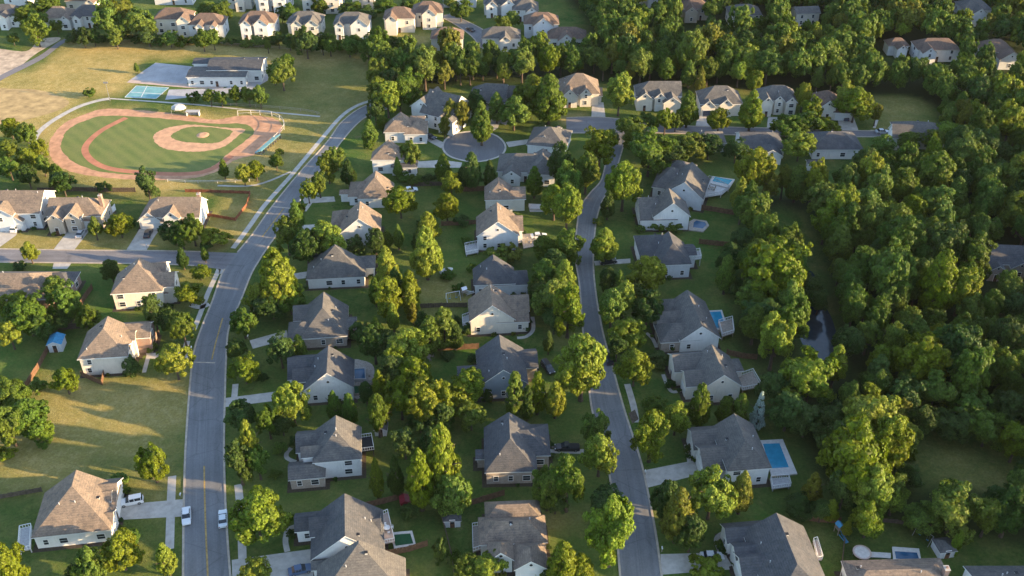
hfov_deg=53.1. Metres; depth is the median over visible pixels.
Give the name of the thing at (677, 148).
broadleaf tree
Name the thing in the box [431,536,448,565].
tree
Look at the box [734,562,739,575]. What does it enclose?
garage door
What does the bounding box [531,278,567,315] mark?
broadleaf tree
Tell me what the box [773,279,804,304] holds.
broadleaf tree
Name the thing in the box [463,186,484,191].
board fence
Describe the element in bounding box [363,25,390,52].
broadleaf tree
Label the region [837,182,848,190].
forest tree
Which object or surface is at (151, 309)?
broadleaf tree
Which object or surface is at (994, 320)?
forest tree
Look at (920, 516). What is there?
broadleaf tree
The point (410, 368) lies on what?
broadleaf tree
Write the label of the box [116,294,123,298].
window
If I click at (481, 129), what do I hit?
pointed tree
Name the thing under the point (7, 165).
broadleaf tree
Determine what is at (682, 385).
garage door
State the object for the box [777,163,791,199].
forest tree
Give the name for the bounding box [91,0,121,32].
broadleaf tree
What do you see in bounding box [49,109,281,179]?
dirt track
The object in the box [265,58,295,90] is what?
broadleaf tree
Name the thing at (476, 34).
road
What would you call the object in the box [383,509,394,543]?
deck
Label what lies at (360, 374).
hot tub
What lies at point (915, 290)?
forest tree
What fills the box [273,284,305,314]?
broadleaf tree
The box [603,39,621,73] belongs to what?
forest tree
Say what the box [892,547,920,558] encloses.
swimming pool
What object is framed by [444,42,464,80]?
broadleaf tree
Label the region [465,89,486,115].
broadleaf tree
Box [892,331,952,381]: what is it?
broadleaf tree
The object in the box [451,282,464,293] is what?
shrub
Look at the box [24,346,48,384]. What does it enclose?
board fence
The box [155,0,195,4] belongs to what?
house
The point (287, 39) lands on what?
broadleaf tree
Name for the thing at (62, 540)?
window
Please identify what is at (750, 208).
broadleaf tree
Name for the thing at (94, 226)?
broadleaf tree
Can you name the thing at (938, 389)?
broadleaf tree
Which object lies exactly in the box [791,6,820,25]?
house
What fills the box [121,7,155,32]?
broadleaf tree
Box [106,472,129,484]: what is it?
shrub
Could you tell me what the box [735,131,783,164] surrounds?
house
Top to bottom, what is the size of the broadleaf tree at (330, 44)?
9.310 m
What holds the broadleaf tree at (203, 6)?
on the ground at (110, 426)
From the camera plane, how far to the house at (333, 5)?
429.24 m
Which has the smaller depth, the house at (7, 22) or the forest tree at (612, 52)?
the forest tree at (612, 52)
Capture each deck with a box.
[18,523,32,554]
[362,433,374,458]
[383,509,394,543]
[462,312,469,326]
[465,240,478,256]
[472,522,480,552]
[522,233,535,248]
[529,204,550,208]
[695,248,701,265]
[704,175,729,199]
[718,316,733,339]
[738,368,759,392]
[770,474,790,490]
[812,536,822,560]
[871,552,890,558]
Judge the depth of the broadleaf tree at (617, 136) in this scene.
330.82 m
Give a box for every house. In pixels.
[0,4,28,29]
[0,189,55,230]
[0,271,81,308]
[4,0,34,5]
[31,470,124,548]
[45,6,75,29]
[45,194,112,233]
[64,0,98,8]
[69,4,97,29]
[77,316,156,374]
[110,258,179,309]
[137,192,208,229]
[154,7,195,36]
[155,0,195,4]
[187,13,228,36]
[227,0,254,11]
[238,11,279,39]
[255,0,293,12]
[286,11,325,34]
[287,292,356,347]
[287,346,354,402]
[288,415,361,488]
[294,493,384,560]
[302,0,344,13]
[306,244,375,288]
[311,540,405,575]
[331,201,381,245]
[333,12,371,39]
[339,171,393,207]
[352,0,374,9]
[371,140,417,174]
[383,6,415,34]
[383,112,428,143]
[411,86,470,135]
[412,1,443,29]
[430,27,463,50]
[443,0,476,7]
[457,335,538,398]
[468,284,529,334]
[471,83,516,113]
[472,255,528,294]
[475,412,550,483]
[476,202,522,249]
[478,500,547,575]
[481,26,520,51]
[483,0,515,17]
[484,177,525,211]
[497,148,555,186]
[512,0,538,21]
[523,12,558,40]
[526,125,572,153]
[547,27,586,45]
[558,73,602,107]
[633,231,696,277]
[634,81,681,113]
[635,188,690,229]
[639,0,657,7]
[652,160,709,210]
[653,290,720,351]
[668,344,743,401]
[680,0,707,22]
[686,413,771,484]
[690,130,726,151]
[696,85,742,116]
[720,513,824,575]
[725,4,762,20]
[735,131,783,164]
[757,85,797,116]
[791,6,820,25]
[805,130,862,169]
[811,90,852,120]
[840,558,950,575]
[883,37,909,57]
[888,120,943,149]
[909,38,959,64]
[954,0,991,26]
[963,566,1023,575]
[974,39,1017,69]
[986,243,1023,280]
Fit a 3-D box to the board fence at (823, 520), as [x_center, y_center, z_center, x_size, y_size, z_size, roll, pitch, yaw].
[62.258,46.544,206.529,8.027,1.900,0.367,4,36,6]
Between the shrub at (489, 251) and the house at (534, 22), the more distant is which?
the house at (534, 22)
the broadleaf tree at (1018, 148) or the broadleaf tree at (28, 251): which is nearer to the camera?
the broadleaf tree at (28, 251)
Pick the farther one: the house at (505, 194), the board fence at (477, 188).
the board fence at (477, 188)
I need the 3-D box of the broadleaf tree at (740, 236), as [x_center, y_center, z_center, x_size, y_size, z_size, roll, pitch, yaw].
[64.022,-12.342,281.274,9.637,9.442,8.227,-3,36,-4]
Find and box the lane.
[577,128,660,575]
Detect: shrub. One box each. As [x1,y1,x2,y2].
[0,446,18,461]
[12,260,26,268]
[12,265,25,270]
[28,376,48,394]
[34,435,53,449]
[63,33,72,42]
[82,87,95,97]
[94,181,107,191]
[100,35,109,42]
[106,183,112,190]
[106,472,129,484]
[121,354,141,377]
[122,34,132,39]
[122,484,130,493]
[130,34,140,43]
[144,341,157,352]
[151,37,163,45]
[162,303,173,309]
[174,35,187,46]
[185,91,200,102]
[187,36,195,43]
[200,228,233,244]
[200,239,212,249]
[218,36,228,43]
[227,38,242,44]
[239,38,252,47]
[249,35,263,46]
[256,372,268,381]
[259,36,274,45]
[268,468,282,479]
[272,441,287,454]
[275,148,283,154]
[286,528,295,538]
[289,436,294,446]
[297,202,305,212]
[346,234,365,253]
[348,321,366,341]
[354,250,365,255]
[362,138,373,148]
[371,250,380,259]
[394,170,409,181]
[400,502,419,521]
[408,174,423,184]
[421,173,436,184]
[440,267,456,280]
[440,350,454,361]
[449,548,461,563]
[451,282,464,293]
[452,213,468,226]
[453,315,461,322]
[460,322,470,334]
[461,236,470,244]
[466,263,476,272]
[467,353,475,362]
[481,389,492,403]
[483,243,511,262]
[499,570,506,575]
[500,241,522,261]
[592,216,604,226]
[634,225,645,233]
[639,112,656,125]
[647,224,664,230]
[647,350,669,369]
[664,379,676,387]
[665,222,682,232]
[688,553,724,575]
[714,539,723,547]
[719,548,727,554]
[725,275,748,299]
[815,116,841,130]
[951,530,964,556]
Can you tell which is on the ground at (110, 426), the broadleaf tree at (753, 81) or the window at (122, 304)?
the broadleaf tree at (753, 81)
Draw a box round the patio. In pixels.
[354,359,373,398]
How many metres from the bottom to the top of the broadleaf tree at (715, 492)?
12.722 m
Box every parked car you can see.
[9,226,17,232]
[75,228,86,237]
[120,493,143,507]
[143,228,152,237]
[181,506,191,525]
[218,509,227,527]
[287,563,310,575]
[405,186,417,192]
[428,133,436,139]
[466,27,474,31]
[530,232,546,238]
[540,358,554,374]
[599,258,616,265]
[605,352,613,365]
[699,550,724,560]
[875,128,888,133]
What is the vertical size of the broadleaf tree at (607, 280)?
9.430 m
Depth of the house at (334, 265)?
271.39 m
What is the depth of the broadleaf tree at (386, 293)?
253.80 m
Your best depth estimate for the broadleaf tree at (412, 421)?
224.50 m
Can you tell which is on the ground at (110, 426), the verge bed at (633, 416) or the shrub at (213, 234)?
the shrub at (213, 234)
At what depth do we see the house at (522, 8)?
421.54 m
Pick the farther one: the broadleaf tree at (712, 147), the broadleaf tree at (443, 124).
the broadleaf tree at (443, 124)
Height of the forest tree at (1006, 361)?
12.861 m
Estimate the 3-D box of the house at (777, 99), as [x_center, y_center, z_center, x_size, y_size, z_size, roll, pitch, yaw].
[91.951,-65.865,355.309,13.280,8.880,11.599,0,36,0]
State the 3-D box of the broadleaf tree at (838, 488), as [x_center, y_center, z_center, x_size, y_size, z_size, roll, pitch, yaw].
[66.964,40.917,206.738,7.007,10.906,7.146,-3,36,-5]
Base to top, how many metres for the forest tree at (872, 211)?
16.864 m
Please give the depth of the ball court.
369.19 m
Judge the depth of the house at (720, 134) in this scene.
332.91 m
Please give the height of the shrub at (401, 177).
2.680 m
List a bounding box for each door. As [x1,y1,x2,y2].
[15,224,22,230]
[51,345,58,352]
[113,516,118,531]
[141,222,159,229]
[449,520,455,527]
[635,247,638,259]
[655,105,662,110]
[681,379,685,396]
[695,454,701,474]
[702,110,711,116]
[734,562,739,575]
[834,114,850,120]
[943,550,951,558]
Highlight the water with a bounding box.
[800,271,835,359]
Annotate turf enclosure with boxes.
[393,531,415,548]
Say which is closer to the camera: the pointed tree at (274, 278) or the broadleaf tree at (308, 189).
the pointed tree at (274, 278)
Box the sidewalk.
[36,97,877,565]
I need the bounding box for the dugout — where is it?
[185,110,199,115]
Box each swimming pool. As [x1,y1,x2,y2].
[689,219,708,231]
[709,310,724,331]
[710,176,734,188]
[760,439,796,476]
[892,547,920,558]
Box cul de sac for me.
[444,132,504,160]
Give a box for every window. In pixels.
[29,214,36,218]
[42,539,49,544]
[58,537,68,543]
[71,226,77,230]
[95,533,105,539]
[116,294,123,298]
[119,302,126,306]
[304,533,309,538]
[311,479,319,484]
[326,280,332,285]
[336,338,342,343]
[344,461,352,465]
[344,468,352,473]
[493,476,498,481]
[522,475,530,480]
[537,459,543,464]
[732,471,740,475]
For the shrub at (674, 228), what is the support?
on the planting bed at (327, 486)
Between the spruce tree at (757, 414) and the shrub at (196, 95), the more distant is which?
the shrub at (196, 95)
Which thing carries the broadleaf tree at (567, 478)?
on the ground at (110, 426)
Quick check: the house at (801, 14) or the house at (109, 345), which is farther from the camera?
the house at (801, 14)
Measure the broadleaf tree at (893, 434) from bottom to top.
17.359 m
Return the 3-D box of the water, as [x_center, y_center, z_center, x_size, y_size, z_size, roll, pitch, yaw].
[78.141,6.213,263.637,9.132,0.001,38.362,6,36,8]
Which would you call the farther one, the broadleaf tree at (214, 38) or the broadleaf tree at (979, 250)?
the broadleaf tree at (214, 38)
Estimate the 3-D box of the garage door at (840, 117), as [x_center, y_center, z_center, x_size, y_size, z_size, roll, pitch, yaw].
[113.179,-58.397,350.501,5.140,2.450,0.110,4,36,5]
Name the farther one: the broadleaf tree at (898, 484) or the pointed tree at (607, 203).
the pointed tree at (607, 203)
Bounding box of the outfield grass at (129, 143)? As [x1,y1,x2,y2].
[60,116,253,174]
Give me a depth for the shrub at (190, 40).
403.70 m
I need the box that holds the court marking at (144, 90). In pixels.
[125,86,168,98]
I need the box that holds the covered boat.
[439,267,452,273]
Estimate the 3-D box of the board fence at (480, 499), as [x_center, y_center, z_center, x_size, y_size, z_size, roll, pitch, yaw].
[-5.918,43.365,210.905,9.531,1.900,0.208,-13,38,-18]
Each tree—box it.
[0,118,19,138]
[0,139,19,160]
[0,156,19,180]
[0,290,26,317]
[0,320,22,349]
[0,375,31,406]
[0,406,29,446]
[0,541,30,575]
[2,289,48,335]
[6,32,19,45]
[6,398,49,438]
[9,8,27,21]
[12,122,37,142]
[13,147,38,165]
[15,163,39,188]
[18,1,39,18]
[19,12,51,46]
[19,241,40,263]
[27,10,48,23]
[27,314,54,340]
[28,138,48,155]
[29,420,54,440]
[32,0,60,12]
[32,154,49,176]
[39,275,64,302]
[45,278,81,322]
[46,309,73,330]
[47,20,63,34]
[47,367,79,394]
[48,163,61,174]
[48,171,77,196]
[64,563,80,575]
[69,545,107,575]
[71,26,93,47]
[74,304,101,328]
[87,216,103,240]
[88,29,102,46]
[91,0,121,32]
[99,259,119,281]
[100,527,144,572]
[102,212,133,237]
[103,22,129,43]
[107,27,122,48]
[111,0,132,21]
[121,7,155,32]
[129,527,140,547]
[133,441,169,482]
[134,63,138,73]
[134,165,160,199]
[136,26,157,46]
[139,21,158,31]
[141,293,162,334]
[153,342,195,379]
[155,542,177,575]
[157,219,182,244]
[157,306,175,331]
[160,30,178,47]
[166,311,196,345]
[168,224,193,248]
[173,281,204,305]
[176,247,188,269]
[182,213,204,245]
[189,264,211,279]
[191,28,210,51]
[195,0,214,12]
[200,247,208,262]
[202,89,216,106]
[207,0,233,18]
[207,28,219,49]
[214,91,226,106]
[217,159,228,178]
[223,398,255,430]
[223,438,253,485]
[225,337,247,357]
[226,351,260,383]
[228,85,242,105]
[228,485,292,546]
[229,307,258,338]
[234,163,252,185]
[236,555,271,575]
[238,419,262,451]
[240,86,254,106]
[240,282,268,306]
[244,444,269,479]
[248,160,264,181]
[249,295,286,319]
[252,84,268,108]
[254,247,302,309]
[254,403,279,439]
[264,39,270,53]
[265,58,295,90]
[265,330,294,368]
[267,412,296,435]
[268,153,283,170]
[270,31,284,48]
[271,380,311,424]
[272,215,299,255]
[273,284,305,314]
[275,6,284,23]
[279,2,299,20]
[279,53,294,64]
[283,33,292,50]
[285,215,303,229]
[288,198,304,228]
[289,228,323,264]
[290,34,304,54]
[292,25,318,58]
[292,334,307,354]
[299,178,317,203]
[310,0,328,12]
[310,219,346,252]
[311,170,325,197]
[315,150,339,183]
[316,32,328,54]
[319,33,340,56]
[326,390,341,418]
[328,146,345,170]
[337,1,361,12]
[337,34,359,56]
[340,159,356,185]
[341,392,358,423]
[349,35,363,53]
[356,322,389,364]
[358,38,371,61]
[358,381,372,405]
[359,4,376,20]
[361,119,378,142]
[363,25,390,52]
[364,228,384,254]
[365,97,384,124]
[366,57,388,81]
[366,75,385,99]
[366,393,390,437]
[368,277,378,306]
[368,457,386,498]
[370,315,380,323]
[371,78,401,117]
[371,369,388,399]
[372,275,402,317]
[373,0,397,13]
[374,245,402,280]
[375,115,387,133]
[375,355,402,390]
[377,329,399,358]
[379,50,385,63]
[379,67,400,82]
[381,342,405,357]
[382,185,418,218]
[383,49,395,61]
[383,229,393,247]
[383,327,429,364]
[383,375,416,419]
[385,454,407,497]
[386,303,399,332]
[388,36,398,48]
[390,266,402,297]
[390,426,419,459]
[391,47,413,76]
[392,224,403,249]
[393,77,415,111]
[393,157,402,174]
[395,356,433,384]
[397,66,424,102]
[399,140,421,164]
[400,0,419,7]
[400,269,421,297]
[401,283,420,313]
[404,447,435,511]
[405,374,441,421]
[405,413,431,432]
[406,302,417,324]
[407,43,439,91]
[409,225,443,280]
[410,228,420,250]
[414,310,429,331]
[418,211,442,237]
[419,315,440,354]
[419,422,438,452]
[425,422,461,491]
[427,401,454,428]
[429,375,472,416]
[429,473,472,516]
[430,45,443,76]
[430,306,458,348]
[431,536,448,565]
[432,192,458,220]
[434,154,451,181]
[437,60,454,89]
[438,116,449,138]
[440,41,452,54]
[440,170,463,193]
[443,0,457,6]
[443,98,457,117]
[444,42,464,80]
[449,0,473,21]
[449,322,464,350]
[452,551,476,575]
[453,53,464,85]
[454,100,469,129]
[456,167,465,187]
[456,398,486,431]
[457,366,484,402]
[461,57,479,85]
[461,151,482,187]
[464,40,480,58]
[465,49,481,79]
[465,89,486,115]
[469,100,493,145]
[473,549,508,575]
[477,61,489,79]
[481,52,493,74]
[483,159,495,185]
[488,91,503,123]
[490,55,497,78]
[491,45,498,57]
[493,15,512,26]
[495,63,512,83]
[496,48,511,61]
[496,51,509,81]
[497,95,531,130]
[504,371,524,416]
[506,11,519,24]
[509,45,535,82]
[512,73,547,108]
[518,385,534,420]
[525,166,543,198]
[527,277,546,298]
[530,73,567,124]
[531,258,556,282]
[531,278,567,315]
[531,371,546,414]
[531,463,558,511]
[533,235,558,259]
[536,41,548,72]
[536,43,560,72]
[540,184,563,220]
[540,248,566,268]
[540,565,549,575]
[541,306,566,334]
[541,493,569,513]
[542,330,553,354]
[544,381,566,418]
[546,540,577,575]
[547,140,576,178]
[551,182,582,229]
[551,452,585,512]
[552,259,576,287]
[552,283,584,338]
[553,332,607,401]
[555,45,567,75]
[555,159,583,192]
[555,228,571,254]
[557,228,585,265]
[562,44,582,74]
[574,150,600,194]
[574,552,594,575]
[575,54,584,72]
[577,432,619,476]
[580,408,611,440]
[582,46,603,73]
[582,493,635,568]
[583,125,618,167]
[589,227,618,261]
[590,482,623,510]
[598,53,610,80]
[598,288,628,327]
[599,266,616,291]
[600,190,614,219]
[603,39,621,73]
[603,129,619,146]
[604,160,642,211]
[606,71,634,115]
[606,331,628,361]
[607,317,646,349]
[612,59,627,73]
[612,348,654,386]
[613,270,624,287]
[614,279,635,317]
[615,115,647,132]
[616,42,631,60]
[621,124,650,149]
[625,61,635,77]
[625,255,667,289]
[627,47,653,83]
[627,125,677,176]
[629,408,670,462]
[631,279,645,297]
[631,289,663,325]
[641,393,668,412]
[648,50,659,80]
[649,479,678,517]
[654,48,672,79]
[654,107,675,134]
[656,57,676,80]
[656,150,681,165]
[658,486,694,543]
[664,400,690,435]
[670,54,679,78]
[670,113,683,131]
[671,138,688,161]
[673,131,708,160]
[673,513,707,552]
[675,28,709,68]
[676,90,698,127]
[680,60,696,87]
[687,382,710,426]
[688,464,738,519]
[694,65,705,90]
[696,133,723,159]
[698,56,718,86]
[706,107,730,130]
[714,54,727,83]
[714,254,735,294]
[714,395,734,422]
[715,241,742,269]
[721,137,748,162]
[726,61,748,87]
[729,176,746,206]
[730,227,758,248]
[732,195,743,224]
[732,393,748,420]
[732,470,752,514]
[733,146,777,186]
[733,247,759,279]
[734,278,772,312]
[736,191,772,228]
[738,89,764,130]
[738,303,764,344]
[739,234,812,300]
[740,56,758,79]
[740,297,785,321]
[743,180,758,197]
[743,238,768,265]
[745,70,763,89]
[749,391,767,430]
[751,212,780,243]
[752,48,784,85]
[754,366,796,403]
[758,311,796,370]
[762,172,780,195]
[765,391,807,431]
[769,113,802,137]
[772,221,804,246]
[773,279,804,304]
[775,292,811,339]
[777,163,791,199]
[778,344,842,402]
[781,131,817,161]
[783,491,815,521]
[785,165,808,202]
[789,403,822,438]
[794,82,812,112]
[794,110,826,131]
[800,179,838,223]
[800,472,824,501]
[801,94,823,117]
[801,271,824,290]
[802,256,809,270]
[803,156,829,202]
[803,283,815,306]
[810,66,824,91]
[810,202,837,244]
[810,499,831,522]
[811,289,828,314]
[815,397,844,433]
[815,413,891,490]
[815,419,860,448]
[820,214,852,239]
[822,223,853,259]
[823,498,839,522]
[824,344,847,388]
[825,68,839,90]
[826,182,860,216]
[826,470,858,511]
[828,258,849,289]
[830,86,878,122]
[831,165,844,182]
[831,324,865,356]
[832,176,849,190]
[832,262,863,284]
[833,62,858,86]
[833,162,861,189]
[833,267,868,303]
[836,79,855,100]
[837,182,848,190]
[837,201,867,233]
[838,285,868,326]
[838,380,859,404]
[841,382,904,432]
[841,520,852,536]
[842,413,856,425]
[846,245,879,283]
[848,498,883,538]
[849,227,864,256]
[850,186,888,207]
[851,146,879,167]
[852,462,900,513]
[854,197,886,234]
[856,319,883,354]
[857,228,874,246]
[858,164,892,198]
[858,294,871,321]
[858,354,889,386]
[859,151,890,181]
[861,369,893,397]
[863,300,890,340]
[865,342,897,372]
[867,295,889,311]
[868,234,917,294]
[870,134,896,157]
[870,238,884,250]
[871,104,883,125]
[871,414,915,473]
[876,213,927,252]
[878,202,913,225]
[880,286,900,318]
[881,191,896,203]
[882,152,896,164]
[883,320,908,346]
[883,373,927,414]
[884,158,894,171]
[886,472,910,515]
[889,167,919,200]
[891,286,910,321]
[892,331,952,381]
[892,397,912,415]
[893,140,923,164]
[893,304,922,322]
[894,154,912,169]
[895,369,918,385]
[895,463,924,488]
[897,131,922,146]
[898,320,913,346]
[899,500,944,535]
[901,438,917,462]
[902,192,928,217]
[904,419,923,445]
[905,404,940,440]
[906,314,929,340]
[907,184,922,196]
[910,255,937,279]
[910,277,925,306]
[912,150,956,187]
[912,161,921,173]
[912,243,931,258]
[914,212,928,227]
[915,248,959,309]
[919,306,946,326]
[919,368,957,408]
[920,129,946,144]
[920,184,958,224]
[923,138,946,156]
[923,216,938,229]
[925,219,969,263]
[926,133,942,147]
[929,478,991,544]
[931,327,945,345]
[933,206,956,224]
[934,406,975,444]
[936,120,958,133]
[937,322,994,382]
[938,107,958,122]
[939,478,961,486]
[941,101,956,114]
[944,124,972,151]
[946,131,984,162]
[946,388,993,421]
[947,176,968,206]
[947,312,975,330]
[949,168,973,193]
[949,346,994,400]
[951,156,966,171]
[952,203,973,223]
[953,267,983,316]
[955,91,967,102]
[955,99,970,111]
[955,103,973,124]
[956,291,984,321]
[957,256,984,277]
[962,230,997,279]
[964,145,997,178]
[964,210,983,236]
[965,409,1009,452]
[966,211,994,239]
[968,104,995,130]
[969,174,1001,201]
[969,177,1007,215]
[970,128,1001,156]
[970,163,1008,192]
[971,200,988,215]
[972,98,986,113]
[972,315,993,339]
[973,496,1006,537]
[979,289,1004,319]
[982,483,1007,498]
[985,315,1023,352]
[986,99,1002,127]
[986,125,999,140]
[986,362,998,386]
[987,92,1014,103]
[987,389,1023,428]
[988,217,1004,240]
[988,315,996,324]
[988,339,1002,354]
[989,346,1020,388]
[992,157,1008,166]
[993,98,1023,140]
[993,484,1023,537]
[994,141,1014,161]
[995,192,1016,213]
[996,190,1023,237]
[996,269,1019,285]
[997,277,1023,298]
[997,420,1023,462]
[1001,154,1023,194]
[1001,290,1023,317]
[1002,97,1023,110]
[1006,185,1020,204]
[1006,464,1023,511]
[1008,127,1022,145]
[1009,144,1023,159]
[1011,215,1023,244]
[1011,348,1023,374]
[1013,459,1023,470]
[1014,87,1023,107]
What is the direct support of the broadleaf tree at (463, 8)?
on the ground at (110, 426)
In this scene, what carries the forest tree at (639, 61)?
on the ground at (110, 426)
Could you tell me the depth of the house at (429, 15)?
416.45 m
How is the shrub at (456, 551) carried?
on the ground at (110, 426)
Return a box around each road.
[0,39,65,80]
[184,104,386,575]
[444,14,482,47]
[566,117,881,135]
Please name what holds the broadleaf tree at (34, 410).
on the ground at (110, 426)
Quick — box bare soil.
[0,88,68,124]
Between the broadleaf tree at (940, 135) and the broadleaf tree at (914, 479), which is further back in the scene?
the broadleaf tree at (940, 135)
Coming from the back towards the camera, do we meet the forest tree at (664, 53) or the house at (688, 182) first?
the forest tree at (664, 53)
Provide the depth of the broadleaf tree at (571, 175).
299.41 m
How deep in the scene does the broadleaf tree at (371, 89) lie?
355.33 m
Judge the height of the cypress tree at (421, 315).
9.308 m
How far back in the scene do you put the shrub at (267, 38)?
401.80 m
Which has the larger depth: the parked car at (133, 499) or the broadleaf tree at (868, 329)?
the broadleaf tree at (868, 329)
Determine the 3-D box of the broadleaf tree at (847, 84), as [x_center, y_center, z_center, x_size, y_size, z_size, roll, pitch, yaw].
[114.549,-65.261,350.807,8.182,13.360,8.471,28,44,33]
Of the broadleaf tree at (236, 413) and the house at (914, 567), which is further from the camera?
the broadleaf tree at (236, 413)
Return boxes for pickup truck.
[554,441,579,451]
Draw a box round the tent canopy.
[171,104,186,114]
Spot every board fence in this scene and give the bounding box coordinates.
[0,487,42,498]
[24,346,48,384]
[37,186,135,191]
[54,323,87,332]
[73,283,92,320]
[80,370,104,385]
[185,189,250,220]
[366,492,402,505]
[387,539,427,553]
[409,181,441,185]
[419,302,467,307]
[438,343,478,350]
[441,219,475,225]
[441,515,454,575]
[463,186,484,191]
[468,489,504,504]
[699,238,727,245]
[701,205,733,214]
[726,348,757,359]
[800,517,841,522]
[841,535,845,575]
[883,518,931,525]
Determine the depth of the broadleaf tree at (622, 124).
336.76 m
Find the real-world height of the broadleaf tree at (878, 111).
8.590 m
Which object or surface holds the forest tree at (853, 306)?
on the ground at (110, 426)
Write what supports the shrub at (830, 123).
on the ground at (110, 426)
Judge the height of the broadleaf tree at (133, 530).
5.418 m
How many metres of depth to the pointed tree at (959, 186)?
293.19 m
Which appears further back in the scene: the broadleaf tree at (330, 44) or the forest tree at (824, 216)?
the broadleaf tree at (330, 44)
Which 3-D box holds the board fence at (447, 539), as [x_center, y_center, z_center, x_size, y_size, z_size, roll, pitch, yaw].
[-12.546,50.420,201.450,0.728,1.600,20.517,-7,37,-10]
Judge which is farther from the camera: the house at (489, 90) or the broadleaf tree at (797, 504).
the house at (489, 90)
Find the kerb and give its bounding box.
[0,18,880,575]
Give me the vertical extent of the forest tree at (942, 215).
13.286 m
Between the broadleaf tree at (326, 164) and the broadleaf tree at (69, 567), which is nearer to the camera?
the broadleaf tree at (69, 567)
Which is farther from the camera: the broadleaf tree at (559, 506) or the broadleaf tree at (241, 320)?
the broadleaf tree at (241, 320)
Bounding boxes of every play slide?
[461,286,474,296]
[834,520,847,542]
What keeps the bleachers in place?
on the ground at (110, 426)
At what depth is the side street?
284.20 m
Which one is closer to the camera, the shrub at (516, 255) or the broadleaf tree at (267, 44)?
the shrub at (516, 255)
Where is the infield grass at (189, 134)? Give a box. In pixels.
[171,126,232,142]
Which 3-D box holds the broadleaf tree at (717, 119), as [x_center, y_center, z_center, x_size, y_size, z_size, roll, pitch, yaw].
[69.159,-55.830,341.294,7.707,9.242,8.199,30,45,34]
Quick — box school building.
[186,57,267,86]
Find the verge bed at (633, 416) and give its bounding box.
[629,410,637,422]
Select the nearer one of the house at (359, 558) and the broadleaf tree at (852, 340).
the house at (359, 558)
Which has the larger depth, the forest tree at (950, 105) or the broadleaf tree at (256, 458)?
the forest tree at (950, 105)
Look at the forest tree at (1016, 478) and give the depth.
204.57 m
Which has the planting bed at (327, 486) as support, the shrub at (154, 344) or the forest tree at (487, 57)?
the shrub at (154, 344)
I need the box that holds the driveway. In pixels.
[0,102,857,575]
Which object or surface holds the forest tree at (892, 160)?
on the ground at (110, 426)
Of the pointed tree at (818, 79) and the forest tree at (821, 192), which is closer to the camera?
the forest tree at (821, 192)
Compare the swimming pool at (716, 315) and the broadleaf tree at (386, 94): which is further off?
the broadleaf tree at (386, 94)
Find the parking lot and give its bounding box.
[129,63,192,83]
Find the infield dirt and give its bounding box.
[153,125,245,151]
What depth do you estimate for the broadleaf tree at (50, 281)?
261.94 m
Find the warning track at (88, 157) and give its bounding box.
[81,117,233,175]
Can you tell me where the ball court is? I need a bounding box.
[126,86,167,97]
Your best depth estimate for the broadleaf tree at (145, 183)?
302.09 m
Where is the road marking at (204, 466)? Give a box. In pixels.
[194,206,289,575]
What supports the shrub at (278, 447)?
on the ground at (110, 426)
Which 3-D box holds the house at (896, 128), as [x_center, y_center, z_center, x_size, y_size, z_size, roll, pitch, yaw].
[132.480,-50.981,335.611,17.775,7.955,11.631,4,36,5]
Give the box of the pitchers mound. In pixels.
[197,132,208,137]
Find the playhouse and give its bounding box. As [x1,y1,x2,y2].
[399,493,410,505]
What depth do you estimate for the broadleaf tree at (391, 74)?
358.94 m
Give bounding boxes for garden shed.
[46,332,66,352]
[373,421,387,435]
[443,512,460,527]
[931,537,957,558]
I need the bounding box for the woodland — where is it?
[366,0,1023,346]
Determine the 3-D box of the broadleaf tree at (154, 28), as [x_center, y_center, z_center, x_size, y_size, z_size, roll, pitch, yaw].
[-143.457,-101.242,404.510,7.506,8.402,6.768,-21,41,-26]
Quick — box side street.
[0,249,235,268]
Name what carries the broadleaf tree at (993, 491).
on the ground at (110, 426)
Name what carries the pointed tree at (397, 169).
on the ground at (110, 426)
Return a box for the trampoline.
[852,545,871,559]
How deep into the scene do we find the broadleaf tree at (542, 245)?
276.79 m
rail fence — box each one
[124,39,325,52]
[167,179,249,182]
[210,102,319,113]
[237,110,284,137]
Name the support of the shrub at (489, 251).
on the ground at (110, 426)
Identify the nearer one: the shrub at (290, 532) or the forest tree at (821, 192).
the shrub at (290, 532)
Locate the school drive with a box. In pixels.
[165,74,267,99]
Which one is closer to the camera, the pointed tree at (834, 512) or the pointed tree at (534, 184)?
the pointed tree at (834, 512)
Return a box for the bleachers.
[255,134,280,154]
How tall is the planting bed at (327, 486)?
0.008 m
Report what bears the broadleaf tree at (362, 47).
on the ground at (110, 426)
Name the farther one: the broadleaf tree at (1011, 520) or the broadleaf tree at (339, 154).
the broadleaf tree at (339, 154)
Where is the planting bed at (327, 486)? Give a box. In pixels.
[17,188,840,575]
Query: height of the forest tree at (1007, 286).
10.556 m
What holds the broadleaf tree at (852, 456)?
on the ground at (110, 426)
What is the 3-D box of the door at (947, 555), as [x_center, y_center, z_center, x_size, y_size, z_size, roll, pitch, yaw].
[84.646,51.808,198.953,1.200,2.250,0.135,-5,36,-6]
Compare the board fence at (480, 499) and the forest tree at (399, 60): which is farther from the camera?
the forest tree at (399, 60)
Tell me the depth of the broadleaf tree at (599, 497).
205.40 m
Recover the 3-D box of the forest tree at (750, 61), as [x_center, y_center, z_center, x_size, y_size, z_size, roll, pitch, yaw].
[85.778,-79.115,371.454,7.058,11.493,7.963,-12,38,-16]
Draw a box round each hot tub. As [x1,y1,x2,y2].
[354,367,365,381]
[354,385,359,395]
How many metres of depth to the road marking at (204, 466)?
215.40 m
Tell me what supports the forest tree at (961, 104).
on the ground at (110, 426)
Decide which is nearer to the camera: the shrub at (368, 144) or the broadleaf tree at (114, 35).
the shrub at (368, 144)
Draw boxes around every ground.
[0,0,1023,575]
[0,37,60,74]
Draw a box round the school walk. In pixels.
[127,79,223,88]
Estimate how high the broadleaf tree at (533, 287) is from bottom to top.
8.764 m

